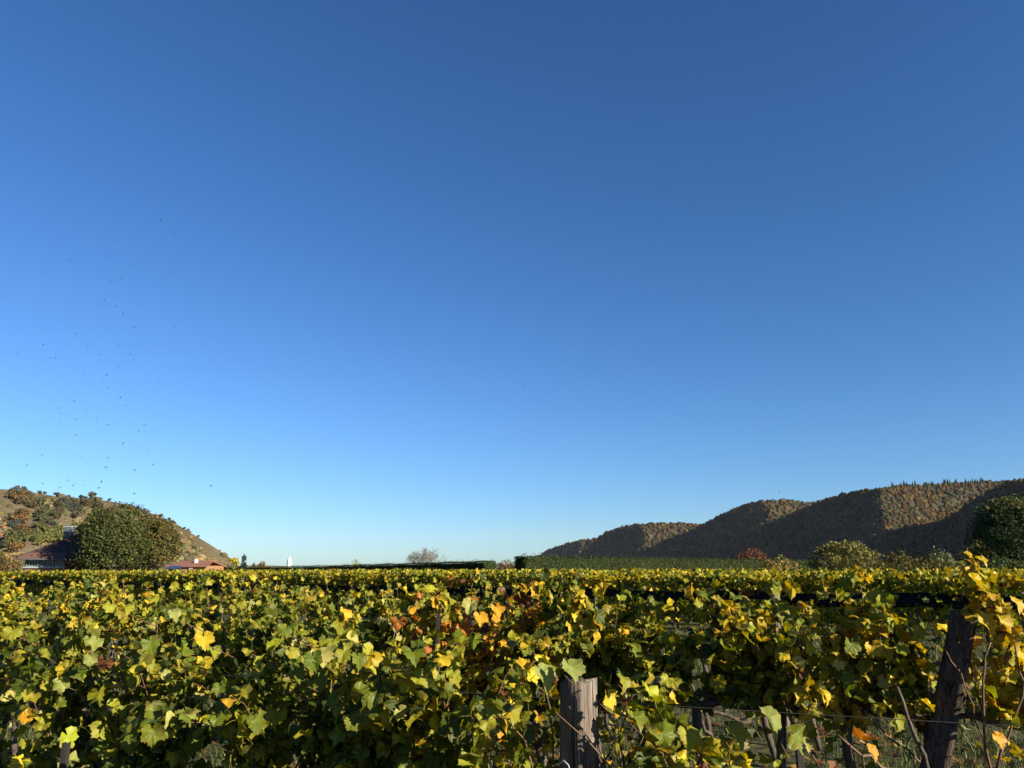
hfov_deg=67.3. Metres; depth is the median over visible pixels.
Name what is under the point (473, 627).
trellis wire
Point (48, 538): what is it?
hillside tree
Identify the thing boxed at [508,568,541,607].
grapevine
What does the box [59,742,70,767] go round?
stake
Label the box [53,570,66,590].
grapevine
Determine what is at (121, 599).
grapevine
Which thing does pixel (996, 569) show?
grapevine
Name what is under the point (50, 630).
grapevine
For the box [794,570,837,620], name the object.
grapevine
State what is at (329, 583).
grapevine
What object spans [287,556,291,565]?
church tower
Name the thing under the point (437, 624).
stake
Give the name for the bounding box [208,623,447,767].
grapevine
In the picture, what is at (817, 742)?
grapevine
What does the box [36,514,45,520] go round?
hillside tree
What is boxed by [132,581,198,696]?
grapevine
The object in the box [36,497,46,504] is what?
hillside tree
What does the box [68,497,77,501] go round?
hillside tree
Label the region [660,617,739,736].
grapevine
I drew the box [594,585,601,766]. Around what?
stake
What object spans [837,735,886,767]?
bare cane
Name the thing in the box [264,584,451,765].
grapevine
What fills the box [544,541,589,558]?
hill
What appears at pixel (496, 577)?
grapevine
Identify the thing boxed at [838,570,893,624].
grapevine
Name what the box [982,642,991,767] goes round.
bare cane
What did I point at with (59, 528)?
hillside tree
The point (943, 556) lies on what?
bush
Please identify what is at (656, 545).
forest
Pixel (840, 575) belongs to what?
grapevine
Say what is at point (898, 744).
bare cane
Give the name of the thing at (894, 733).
grapevine
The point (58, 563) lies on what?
window
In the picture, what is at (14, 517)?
hillside tree
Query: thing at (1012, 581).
grapevine
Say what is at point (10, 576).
grapevine
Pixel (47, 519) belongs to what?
hillside tree
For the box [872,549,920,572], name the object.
bush
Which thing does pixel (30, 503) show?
hillside tree
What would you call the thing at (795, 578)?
grapevine
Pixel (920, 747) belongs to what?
bare cane
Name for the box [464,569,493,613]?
grapevine
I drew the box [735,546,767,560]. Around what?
ornamental tree
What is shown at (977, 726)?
bare cane
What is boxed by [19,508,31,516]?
hillside tree
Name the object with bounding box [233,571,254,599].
grapevine
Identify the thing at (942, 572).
grapevine
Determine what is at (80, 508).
hillside tree
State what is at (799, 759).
stake
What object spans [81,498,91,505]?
hillside tree
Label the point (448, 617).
grapevine
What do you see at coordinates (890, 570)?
grapevine
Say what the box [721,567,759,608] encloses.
grapevine
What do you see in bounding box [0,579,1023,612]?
rolled net
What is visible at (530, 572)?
grapevine
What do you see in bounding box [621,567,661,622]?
grapevine
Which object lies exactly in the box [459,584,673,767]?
grapevine
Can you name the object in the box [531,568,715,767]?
grapevine
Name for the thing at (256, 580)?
grapevine
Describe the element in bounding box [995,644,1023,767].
bare cane
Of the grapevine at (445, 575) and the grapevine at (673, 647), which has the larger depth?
the grapevine at (445, 575)
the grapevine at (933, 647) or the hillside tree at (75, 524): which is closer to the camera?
the grapevine at (933, 647)
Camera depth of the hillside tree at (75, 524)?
513.61 m
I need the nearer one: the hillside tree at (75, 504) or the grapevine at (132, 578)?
the grapevine at (132, 578)
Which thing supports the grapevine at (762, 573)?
on the ground at (758, 747)
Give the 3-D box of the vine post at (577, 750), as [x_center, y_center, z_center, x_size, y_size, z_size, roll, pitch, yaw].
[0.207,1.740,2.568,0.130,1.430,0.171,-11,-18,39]
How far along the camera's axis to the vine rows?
48.24 m
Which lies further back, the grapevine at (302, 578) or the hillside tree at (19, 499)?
the hillside tree at (19, 499)
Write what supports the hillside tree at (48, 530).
on the dry hill at (211, 551)
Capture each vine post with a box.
[555,676,598,767]
[770,594,790,732]
[920,610,977,767]
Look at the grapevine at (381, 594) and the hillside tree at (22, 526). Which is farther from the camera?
the hillside tree at (22, 526)
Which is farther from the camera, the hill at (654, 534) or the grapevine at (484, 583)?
the hill at (654, 534)
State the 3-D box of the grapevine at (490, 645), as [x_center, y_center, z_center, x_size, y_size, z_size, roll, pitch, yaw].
[-0.237,2.125,4.978,1.027,1.822,0.933,0,-14,0]
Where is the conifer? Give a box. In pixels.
[238,554,248,569]
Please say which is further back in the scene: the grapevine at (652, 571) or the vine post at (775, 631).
the grapevine at (652, 571)
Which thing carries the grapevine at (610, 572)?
on the ground at (758, 747)
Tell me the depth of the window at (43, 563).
80.39 m
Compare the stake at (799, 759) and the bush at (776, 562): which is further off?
the bush at (776, 562)
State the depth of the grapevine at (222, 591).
38.47 m
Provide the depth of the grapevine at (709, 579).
23.77 m
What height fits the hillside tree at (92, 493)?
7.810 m
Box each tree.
[1,539,9,548]
[3,529,17,538]
[5,536,11,548]
[8,521,19,527]
[8,541,24,552]
[9,491,18,499]
[10,513,23,522]
[10,537,21,545]
[12,535,22,542]
[14,495,28,504]
[15,523,26,529]
[17,514,29,523]
[17,529,27,540]
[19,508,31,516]
[22,533,31,540]
[24,496,36,503]
[26,500,38,508]
[30,532,41,540]
[32,520,46,526]
[32,539,41,545]
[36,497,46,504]
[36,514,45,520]
[39,504,49,510]
[42,517,51,523]
[44,525,54,535]
[44,535,52,541]
[52,510,61,517]
[52,532,62,541]
[56,525,63,531]
[67,501,157,570]
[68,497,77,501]
[69,501,79,507]
[69,521,78,526]
[70,511,82,517]
[75,506,84,511]
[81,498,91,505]
[88,491,96,497]
[94,501,103,507]
[122,513,183,570]
[407,547,446,564]
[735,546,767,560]
[804,540,881,590]
[961,493,1023,591]
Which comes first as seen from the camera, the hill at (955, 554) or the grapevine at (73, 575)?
the grapevine at (73, 575)
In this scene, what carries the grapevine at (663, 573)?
on the ground at (758, 747)
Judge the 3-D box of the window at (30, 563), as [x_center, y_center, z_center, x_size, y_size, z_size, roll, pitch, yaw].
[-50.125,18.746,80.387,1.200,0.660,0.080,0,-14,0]
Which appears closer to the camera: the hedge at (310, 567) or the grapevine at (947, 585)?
the grapevine at (947, 585)
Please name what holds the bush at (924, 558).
on the ground at (758, 747)
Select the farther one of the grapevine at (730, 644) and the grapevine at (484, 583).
the grapevine at (484, 583)
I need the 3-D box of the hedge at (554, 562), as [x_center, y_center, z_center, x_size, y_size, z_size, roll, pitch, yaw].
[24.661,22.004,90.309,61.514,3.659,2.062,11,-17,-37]
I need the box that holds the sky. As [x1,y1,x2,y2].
[0,0,1023,567]
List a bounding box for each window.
[26,560,38,566]
[39,560,53,566]
[55,560,65,566]
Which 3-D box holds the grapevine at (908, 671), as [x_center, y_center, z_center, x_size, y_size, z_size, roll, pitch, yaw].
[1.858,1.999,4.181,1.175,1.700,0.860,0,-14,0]
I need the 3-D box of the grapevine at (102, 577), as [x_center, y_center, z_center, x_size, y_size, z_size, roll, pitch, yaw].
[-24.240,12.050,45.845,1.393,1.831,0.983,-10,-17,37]
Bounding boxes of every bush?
[0,551,22,579]
[257,561,265,567]
[495,559,514,569]
[758,555,808,592]
[817,552,896,591]
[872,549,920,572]
[888,555,969,589]
[908,549,938,592]
[926,546,955,568]
[957,541,993,567]
[964,556,1023,568]
[994,558,1023,570]
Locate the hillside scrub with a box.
[0,492,239,569]
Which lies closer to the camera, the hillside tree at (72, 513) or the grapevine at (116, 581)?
the grapevine at (116, 581)
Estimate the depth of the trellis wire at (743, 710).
2.53 m
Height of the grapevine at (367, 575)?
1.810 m
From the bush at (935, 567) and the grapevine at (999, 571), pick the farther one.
the bush at (935, 567)
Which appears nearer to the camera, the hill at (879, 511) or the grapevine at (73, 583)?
the grapevine at (73, 583)
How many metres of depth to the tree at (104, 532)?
77.15 m
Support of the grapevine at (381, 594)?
on the ground at (758, 747)
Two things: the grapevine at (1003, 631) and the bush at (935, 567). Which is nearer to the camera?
the grapevine at (1003, 631)
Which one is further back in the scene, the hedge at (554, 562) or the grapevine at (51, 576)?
the hedge at (554, 562)
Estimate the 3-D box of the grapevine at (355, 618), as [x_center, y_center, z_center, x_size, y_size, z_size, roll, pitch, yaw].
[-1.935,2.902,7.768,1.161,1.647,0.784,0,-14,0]
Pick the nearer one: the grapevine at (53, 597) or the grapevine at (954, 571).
the grapevine at (53, 597)
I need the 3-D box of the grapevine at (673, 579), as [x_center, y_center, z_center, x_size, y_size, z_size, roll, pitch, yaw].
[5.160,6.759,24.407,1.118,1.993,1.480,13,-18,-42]
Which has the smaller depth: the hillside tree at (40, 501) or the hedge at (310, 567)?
the hedge at (310, 567)
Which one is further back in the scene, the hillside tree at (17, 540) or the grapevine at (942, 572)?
the hillside tree at (17, 540)
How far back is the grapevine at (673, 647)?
6.36 m
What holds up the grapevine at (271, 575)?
on the ground at (758, 747)
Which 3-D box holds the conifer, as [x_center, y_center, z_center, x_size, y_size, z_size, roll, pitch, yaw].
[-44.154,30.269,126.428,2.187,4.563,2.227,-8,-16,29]
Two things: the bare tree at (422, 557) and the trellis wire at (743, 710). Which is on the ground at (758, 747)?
the bare tree at (422, 557)
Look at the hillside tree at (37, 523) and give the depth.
487.45 m
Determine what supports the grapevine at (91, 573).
on the ground at (758, 747)
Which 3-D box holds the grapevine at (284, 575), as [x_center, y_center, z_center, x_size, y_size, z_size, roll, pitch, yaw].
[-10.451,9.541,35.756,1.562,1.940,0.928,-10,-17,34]
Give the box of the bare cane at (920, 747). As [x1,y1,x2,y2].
[895,686,929,767]
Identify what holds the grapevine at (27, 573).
on the ground at (758, 747)
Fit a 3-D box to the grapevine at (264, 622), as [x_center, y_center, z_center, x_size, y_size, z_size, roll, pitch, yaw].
[-1.841,2.275,5.539,1.428,1.801,0.977,0,-14,0]
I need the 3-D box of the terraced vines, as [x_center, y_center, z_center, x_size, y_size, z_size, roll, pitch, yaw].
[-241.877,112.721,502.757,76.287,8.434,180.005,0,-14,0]
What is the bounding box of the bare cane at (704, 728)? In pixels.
[690,684,713,737]
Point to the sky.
(717, 250)
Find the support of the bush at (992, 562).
on the ground at (758, 747)
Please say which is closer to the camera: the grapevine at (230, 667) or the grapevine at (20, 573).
the grapevine at (230, 667)
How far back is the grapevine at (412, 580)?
31.14 m
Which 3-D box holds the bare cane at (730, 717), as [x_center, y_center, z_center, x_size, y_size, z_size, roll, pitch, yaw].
[1.257,2.073,4.897,0.552,0.159,0.039,-3,-14,12]
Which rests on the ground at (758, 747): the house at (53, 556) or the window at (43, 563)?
the house at (53, 556)
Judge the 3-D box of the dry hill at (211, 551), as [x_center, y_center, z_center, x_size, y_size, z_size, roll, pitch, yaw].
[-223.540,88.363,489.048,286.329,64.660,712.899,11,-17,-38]
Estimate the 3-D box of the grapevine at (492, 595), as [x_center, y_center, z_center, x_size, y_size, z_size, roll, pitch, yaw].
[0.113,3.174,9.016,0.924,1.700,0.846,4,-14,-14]
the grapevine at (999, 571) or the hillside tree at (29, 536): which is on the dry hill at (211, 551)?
the hillside tree at (29, 536)
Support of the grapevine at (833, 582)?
on the ground at (758, 747)
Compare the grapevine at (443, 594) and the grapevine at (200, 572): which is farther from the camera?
the grapevine at (200, 572)
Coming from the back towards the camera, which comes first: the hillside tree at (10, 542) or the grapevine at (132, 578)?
the hillside tree at (10, 542)
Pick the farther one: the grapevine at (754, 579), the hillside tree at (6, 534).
the hillside tree at (6, 534)
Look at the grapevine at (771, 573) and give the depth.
26.83 m
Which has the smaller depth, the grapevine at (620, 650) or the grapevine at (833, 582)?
the grapevine at (620, 650)
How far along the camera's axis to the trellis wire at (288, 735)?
2.91 m
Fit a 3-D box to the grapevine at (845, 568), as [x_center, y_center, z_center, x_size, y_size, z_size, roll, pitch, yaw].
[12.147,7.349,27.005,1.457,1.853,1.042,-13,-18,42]
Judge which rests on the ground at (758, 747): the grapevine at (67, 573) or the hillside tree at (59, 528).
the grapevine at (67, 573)
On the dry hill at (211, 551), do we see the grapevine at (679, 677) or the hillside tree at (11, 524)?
the hillside tree at (11, 524)
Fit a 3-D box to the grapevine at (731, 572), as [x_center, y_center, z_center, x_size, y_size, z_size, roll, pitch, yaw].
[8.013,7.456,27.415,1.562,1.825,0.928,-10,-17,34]
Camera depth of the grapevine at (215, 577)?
39.08 m
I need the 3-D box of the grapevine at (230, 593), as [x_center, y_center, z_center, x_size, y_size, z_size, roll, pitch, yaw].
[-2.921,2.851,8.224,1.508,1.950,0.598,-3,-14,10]
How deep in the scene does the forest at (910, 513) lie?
1330.76 m
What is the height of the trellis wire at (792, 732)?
0.014 m
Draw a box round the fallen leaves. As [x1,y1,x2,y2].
[1,668,1023,767]
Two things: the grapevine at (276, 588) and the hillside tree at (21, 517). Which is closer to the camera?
the grapevine at (276, 588)
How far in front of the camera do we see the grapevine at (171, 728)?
3.21 m
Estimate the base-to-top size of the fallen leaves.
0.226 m
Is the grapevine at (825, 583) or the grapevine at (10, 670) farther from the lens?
the grapevine at (825, 583)
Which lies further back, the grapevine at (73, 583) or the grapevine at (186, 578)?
the grapevine at (186, 578)
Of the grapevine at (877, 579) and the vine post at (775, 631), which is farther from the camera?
the grapevine at (877, 579)
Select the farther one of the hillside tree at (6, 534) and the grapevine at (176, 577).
the hillside tree at (6, 534)
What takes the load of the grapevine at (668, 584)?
on the ground at (758, 747)
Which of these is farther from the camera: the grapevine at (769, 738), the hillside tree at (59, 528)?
the hillside tree at (59, 528)
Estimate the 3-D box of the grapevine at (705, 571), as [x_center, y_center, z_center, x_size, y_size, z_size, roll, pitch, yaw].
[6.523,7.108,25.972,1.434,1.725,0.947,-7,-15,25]
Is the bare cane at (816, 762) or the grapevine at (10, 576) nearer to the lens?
the bare cane at (816, 762)
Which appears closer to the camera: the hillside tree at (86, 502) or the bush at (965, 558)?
the bush at (965, 558)
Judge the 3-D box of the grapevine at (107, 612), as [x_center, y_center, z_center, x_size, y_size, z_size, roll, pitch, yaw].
[-3.210,2.445,6.259,1.076,1.810,1.215,8,-16,-29]
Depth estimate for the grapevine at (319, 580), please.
34.48 m
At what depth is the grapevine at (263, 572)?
40.17 m
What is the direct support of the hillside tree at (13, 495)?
on the dry hill at (211, 551)
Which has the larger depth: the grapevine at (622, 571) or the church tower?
the church tower
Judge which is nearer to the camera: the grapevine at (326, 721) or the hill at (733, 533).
the grapevine at (326, 721)
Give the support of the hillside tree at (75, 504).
on the dry hill at (211, 551)
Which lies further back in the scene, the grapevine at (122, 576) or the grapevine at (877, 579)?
the grapevine at (122, 576)
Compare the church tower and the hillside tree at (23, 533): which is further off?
the church tower
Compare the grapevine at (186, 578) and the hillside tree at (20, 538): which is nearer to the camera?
the grapevine at (186, 578)
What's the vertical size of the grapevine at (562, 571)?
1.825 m
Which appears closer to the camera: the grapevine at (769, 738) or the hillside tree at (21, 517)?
the grapevine at (769, 738)
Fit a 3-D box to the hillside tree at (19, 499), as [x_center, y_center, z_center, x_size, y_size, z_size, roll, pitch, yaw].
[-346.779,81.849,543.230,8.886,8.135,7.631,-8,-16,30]
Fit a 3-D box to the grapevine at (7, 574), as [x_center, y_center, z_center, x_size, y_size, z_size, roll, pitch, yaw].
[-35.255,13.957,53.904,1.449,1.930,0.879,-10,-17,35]
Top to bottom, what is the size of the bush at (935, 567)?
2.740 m
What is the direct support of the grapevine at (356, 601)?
on the ground at (758, 747)
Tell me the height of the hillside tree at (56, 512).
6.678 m
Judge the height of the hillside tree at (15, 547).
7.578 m
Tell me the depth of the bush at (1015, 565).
46.40 m
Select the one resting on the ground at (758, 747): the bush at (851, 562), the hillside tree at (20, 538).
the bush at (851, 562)
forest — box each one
[537,537,596,558]
[577,522,700,559]
[692,498,814,561]
[794,477,1023,563]
[942,478,1023,568]
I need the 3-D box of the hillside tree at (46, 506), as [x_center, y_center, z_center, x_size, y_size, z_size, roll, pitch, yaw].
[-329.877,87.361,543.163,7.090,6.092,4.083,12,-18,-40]
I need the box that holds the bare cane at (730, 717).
[686,700,755,724]
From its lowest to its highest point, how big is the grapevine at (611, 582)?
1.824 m
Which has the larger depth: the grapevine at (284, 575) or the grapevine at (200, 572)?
the grapevine at (200, 572)
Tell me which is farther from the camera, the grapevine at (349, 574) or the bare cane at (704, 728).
the grapevine at (349, 574)
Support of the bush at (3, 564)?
on the ground at (758, 747)
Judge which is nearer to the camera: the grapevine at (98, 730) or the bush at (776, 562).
the grapevine at (98, 730)
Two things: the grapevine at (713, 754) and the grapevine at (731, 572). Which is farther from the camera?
the grapevine at (731, 572)
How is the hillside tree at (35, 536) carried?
on the dry hill at (211, 551)
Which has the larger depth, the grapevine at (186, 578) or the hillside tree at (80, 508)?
the hillside tree at (80, 508)
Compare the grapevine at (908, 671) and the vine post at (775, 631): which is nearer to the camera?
the grapevine at (908, 671)
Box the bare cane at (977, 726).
[930,627,982,735]
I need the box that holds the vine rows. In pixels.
[203,566,1023,574]
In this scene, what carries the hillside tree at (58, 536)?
on the dry hill at (211, 551)
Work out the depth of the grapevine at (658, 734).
2.68 m
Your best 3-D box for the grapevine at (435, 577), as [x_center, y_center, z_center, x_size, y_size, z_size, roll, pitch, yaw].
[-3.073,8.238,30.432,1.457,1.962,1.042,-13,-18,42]
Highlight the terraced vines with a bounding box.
[4,552,225,562]
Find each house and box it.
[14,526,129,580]
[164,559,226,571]
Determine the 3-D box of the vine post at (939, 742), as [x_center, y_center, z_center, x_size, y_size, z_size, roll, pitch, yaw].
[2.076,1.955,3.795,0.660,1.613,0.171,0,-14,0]
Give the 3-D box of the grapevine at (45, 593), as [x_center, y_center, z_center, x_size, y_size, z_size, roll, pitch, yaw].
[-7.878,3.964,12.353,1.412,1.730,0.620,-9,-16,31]
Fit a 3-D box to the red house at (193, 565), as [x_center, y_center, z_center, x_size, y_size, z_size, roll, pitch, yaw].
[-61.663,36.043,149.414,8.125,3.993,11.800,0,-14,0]
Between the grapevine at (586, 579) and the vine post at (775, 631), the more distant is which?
the grapevine at (586, 579)
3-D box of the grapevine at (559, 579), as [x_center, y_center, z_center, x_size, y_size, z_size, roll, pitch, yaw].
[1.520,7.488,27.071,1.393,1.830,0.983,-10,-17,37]
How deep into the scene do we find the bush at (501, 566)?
106.42 m
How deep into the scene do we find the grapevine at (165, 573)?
41.83 m
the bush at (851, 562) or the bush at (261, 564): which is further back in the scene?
the bush at (261, 564)
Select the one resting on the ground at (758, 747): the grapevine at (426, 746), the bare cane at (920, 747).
the grapevine at (426, 746)
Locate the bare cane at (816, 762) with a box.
[782,698,820,767]
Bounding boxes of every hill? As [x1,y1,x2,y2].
[0,489,231,571]
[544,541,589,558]
[576,525,694,558]
[693,503,803,560]
[796,485,993,561]
[945,486,1023,566]
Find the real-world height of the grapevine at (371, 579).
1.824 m
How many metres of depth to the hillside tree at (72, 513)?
542.18 m
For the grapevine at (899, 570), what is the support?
on the ground at (758, 747)
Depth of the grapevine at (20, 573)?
52.46 m
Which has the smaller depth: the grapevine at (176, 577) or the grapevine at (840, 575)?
the grapevine at (840, 575)
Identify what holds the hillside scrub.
on the dry hill at (211, 551)
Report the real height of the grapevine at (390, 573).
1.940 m
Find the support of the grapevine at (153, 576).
on the ground at (758, 747)
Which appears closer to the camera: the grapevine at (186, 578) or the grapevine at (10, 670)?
the grapevine at (10, 670)
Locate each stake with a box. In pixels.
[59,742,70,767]
[435,613,439,670]
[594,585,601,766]
[793,721,804,767]
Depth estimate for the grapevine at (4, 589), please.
9.76 m
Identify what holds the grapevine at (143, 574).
on the ground at (758, 747)
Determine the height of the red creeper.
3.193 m
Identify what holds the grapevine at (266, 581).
on the ground at (758, 747)
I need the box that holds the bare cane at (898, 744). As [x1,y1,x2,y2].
[864,710,920,762]
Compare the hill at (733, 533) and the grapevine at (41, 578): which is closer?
the grapevine at (41, 578)
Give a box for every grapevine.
[0,573,25,646]
[0,575,52,620]
[0,580,73,705]
[0,587,94,755]
[0,601,212,767]
[0,614,54,758]
[1,569,14,592]
[6,570,18,593]
[14,569,27,596]
[20,570,36,596]
[27,570,42,595]
[34,571,49,596]
[40,570,58,594]
[43,571,102,630]
[51,570,199,711]
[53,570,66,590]
[53,571,154,710]
[60,569,78,596]
[67,568,82,597]
[76,568,93,596]
[85,569,100,591]
[87,608,340,767]
[95,571,109,596]
[102,577,167,690]
[105,571,119,600]
[108,573,261,741]
[116,570,131,599]
[125,578,202,647]
[126,569,143,601]
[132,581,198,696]
[134,569,154,601]
[148,569,165,598]
[154,569,177,602]
[158,572,310,760]
[167,568,186,597]
[172,557,311,667]
[179,571,198,591]
[190,568,213,600]
[198,567,272,694]
[205,569,223,604]
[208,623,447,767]
[214,570,236,604]
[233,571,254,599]
[247,570,264,603]
[257,569,275,600]
[259,571,282,602]
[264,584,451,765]
[266,571,332,664]
[274,568,301,605]
[288,568,317,602]
[303,606,533,767]
[304,569,331,603]
[305,588,373,755]
[322,569,340,603]
[323,568,350,609]
[328,568,400,642]
[339,568,370,609]
[355,569,379,604]
[360,570,387,606]
[361,583,535,760]
[377,568,409,612]
[377,589,464,650]
[381,585,481,686]
[390,568,550,758]
[395,567,427,609]
[395,568,418,604]
[405,633,693,767]
[415,567,450,605]
[440,568,472,610]
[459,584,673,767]
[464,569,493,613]
[472,570,562,761]
[483,580,559,644]
[487,569,518,613]
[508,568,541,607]
[510,569,534,606]
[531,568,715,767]
[532,569,561,613]
[534,570,570,617]
[553,617,675,735]
[554,581,824,767]
[560,567,591,600]
[561,568,600,617]
[589,566,620,607]
[591,570,631,618]
[598,673,659,767]
[618,567,643,602]
[618,567,652,615]
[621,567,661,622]
[632,628,723,726]
[641,706,805,767]
[648,568,676,608]
[649,570,682,614]
[650,569,689,619]
[654,565,696,627]
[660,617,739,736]
[676,564,906,767]
[680,570,715,612]
[684,566,729,623]
[686,568,718,617]
[707,634,833,761]
[715,567,756,611]
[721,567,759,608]
[722,565,768,617]
[750,591,977,767]
[756,570,799,622]
[757,566,793,619]
[759,567,809,628]
[789,608,1023,767]
[792,618,896,750]
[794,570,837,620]
[796,571,841,624]
[797,566,856,632]
[837,566,878,612]
[837,569,883,615]
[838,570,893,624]
[842,568,898,629]
[849,725,878,767]
[881,658,1021,749]
[882,568,932,622]
[886,568,925,618]
[886,568,946,634]
[886,571,937,629]
[886,616,989,692]
[932,571,994,634]
[933,569,984,627]
[936,566,985,631]
[954,551,1023,761]
[989,568,1023,595]
[989,568,1023,631]
[990,567,1023,638]
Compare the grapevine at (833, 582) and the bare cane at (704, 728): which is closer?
the bare cane at (704, 728)
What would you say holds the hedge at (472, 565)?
on the ground at (758, 747)
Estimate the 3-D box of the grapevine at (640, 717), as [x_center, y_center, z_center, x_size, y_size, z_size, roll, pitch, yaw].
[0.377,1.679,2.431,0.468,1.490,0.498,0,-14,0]
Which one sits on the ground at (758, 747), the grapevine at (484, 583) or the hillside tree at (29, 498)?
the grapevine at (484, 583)
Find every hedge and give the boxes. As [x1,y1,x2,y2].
[224,564,334,570]
[328,558,496,586]
[514,552,827,588]
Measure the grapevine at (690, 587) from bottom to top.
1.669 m
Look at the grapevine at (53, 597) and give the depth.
9.52 m
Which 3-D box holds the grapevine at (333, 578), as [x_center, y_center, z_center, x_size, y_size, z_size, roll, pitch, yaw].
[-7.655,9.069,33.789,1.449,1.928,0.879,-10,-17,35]
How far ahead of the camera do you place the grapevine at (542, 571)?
29.87 m
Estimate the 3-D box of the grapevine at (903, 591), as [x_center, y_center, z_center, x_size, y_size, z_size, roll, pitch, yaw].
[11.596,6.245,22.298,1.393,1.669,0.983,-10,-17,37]
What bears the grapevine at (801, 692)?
on the ground at (758, 747)
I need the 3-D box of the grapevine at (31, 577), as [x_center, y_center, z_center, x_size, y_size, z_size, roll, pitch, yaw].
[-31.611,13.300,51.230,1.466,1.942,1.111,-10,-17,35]
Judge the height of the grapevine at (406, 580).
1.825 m
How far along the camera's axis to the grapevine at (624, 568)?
30.15 m
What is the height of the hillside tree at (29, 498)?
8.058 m
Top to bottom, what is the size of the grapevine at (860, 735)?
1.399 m
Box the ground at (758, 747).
[3,581,1023,767]
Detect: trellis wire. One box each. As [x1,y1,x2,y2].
[0,613,943,643]
[1,660,1023,726]
[5,706,603,767]
[20,673,1011,748]
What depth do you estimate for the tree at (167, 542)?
81.72 m
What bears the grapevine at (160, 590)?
on the ground at (758, 747)
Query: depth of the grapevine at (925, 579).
20.33 m
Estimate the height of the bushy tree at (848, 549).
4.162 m
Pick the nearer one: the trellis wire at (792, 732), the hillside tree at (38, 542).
the trellis wire at (792, 732)
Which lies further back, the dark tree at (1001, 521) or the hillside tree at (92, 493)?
the hillside tree at (92, 493)
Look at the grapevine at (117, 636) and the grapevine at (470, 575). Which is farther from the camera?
the grapevine at (470, 575)
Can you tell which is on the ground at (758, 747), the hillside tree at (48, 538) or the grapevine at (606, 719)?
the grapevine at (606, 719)
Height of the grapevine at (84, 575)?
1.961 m
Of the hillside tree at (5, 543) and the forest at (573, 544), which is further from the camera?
the forest at (573, 544)
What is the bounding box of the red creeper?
[62,559,91,570]

